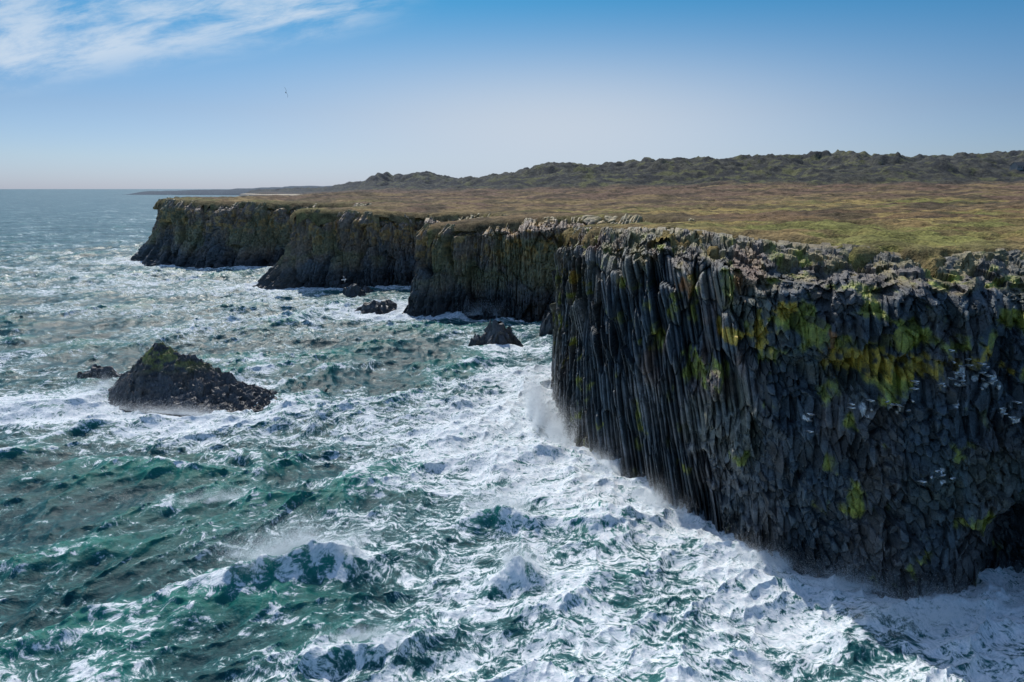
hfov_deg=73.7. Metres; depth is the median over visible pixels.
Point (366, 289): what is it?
sea rock
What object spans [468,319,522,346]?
sea rock
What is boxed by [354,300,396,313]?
sea rock
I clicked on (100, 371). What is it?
sea rock
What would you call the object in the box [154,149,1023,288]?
moorland terrain
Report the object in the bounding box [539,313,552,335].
sea rock
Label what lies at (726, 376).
basalt sea cliff
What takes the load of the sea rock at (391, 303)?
in the sea
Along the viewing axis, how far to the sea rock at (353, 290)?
197.26 m
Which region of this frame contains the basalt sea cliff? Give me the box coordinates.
[130,194,1023,600]
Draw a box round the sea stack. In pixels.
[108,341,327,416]
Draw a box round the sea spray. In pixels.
[69,296,1023,646]
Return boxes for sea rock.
[76,364,121,378]
[342,284,365,297]
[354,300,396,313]
[360,285,373,292]
[380,299,396,307]
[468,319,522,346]
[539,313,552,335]
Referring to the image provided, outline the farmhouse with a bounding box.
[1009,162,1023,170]
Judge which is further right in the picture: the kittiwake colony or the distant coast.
the kittiwake colony
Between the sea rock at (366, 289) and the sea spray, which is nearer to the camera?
the sea spray
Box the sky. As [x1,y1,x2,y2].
[0,0,1023,188]
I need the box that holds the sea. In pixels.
[0,189,1023,681]
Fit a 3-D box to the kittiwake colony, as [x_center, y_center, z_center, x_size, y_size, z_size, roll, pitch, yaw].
[30.210,5.434,51.023,14.766,9.736,3.781,3,13,14]
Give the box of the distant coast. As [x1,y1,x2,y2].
[124,186,331,194]
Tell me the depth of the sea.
61.44 m
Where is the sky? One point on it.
(95, 94)
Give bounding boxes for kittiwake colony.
[805,349,1021,483]
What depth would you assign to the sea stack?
97.07 m

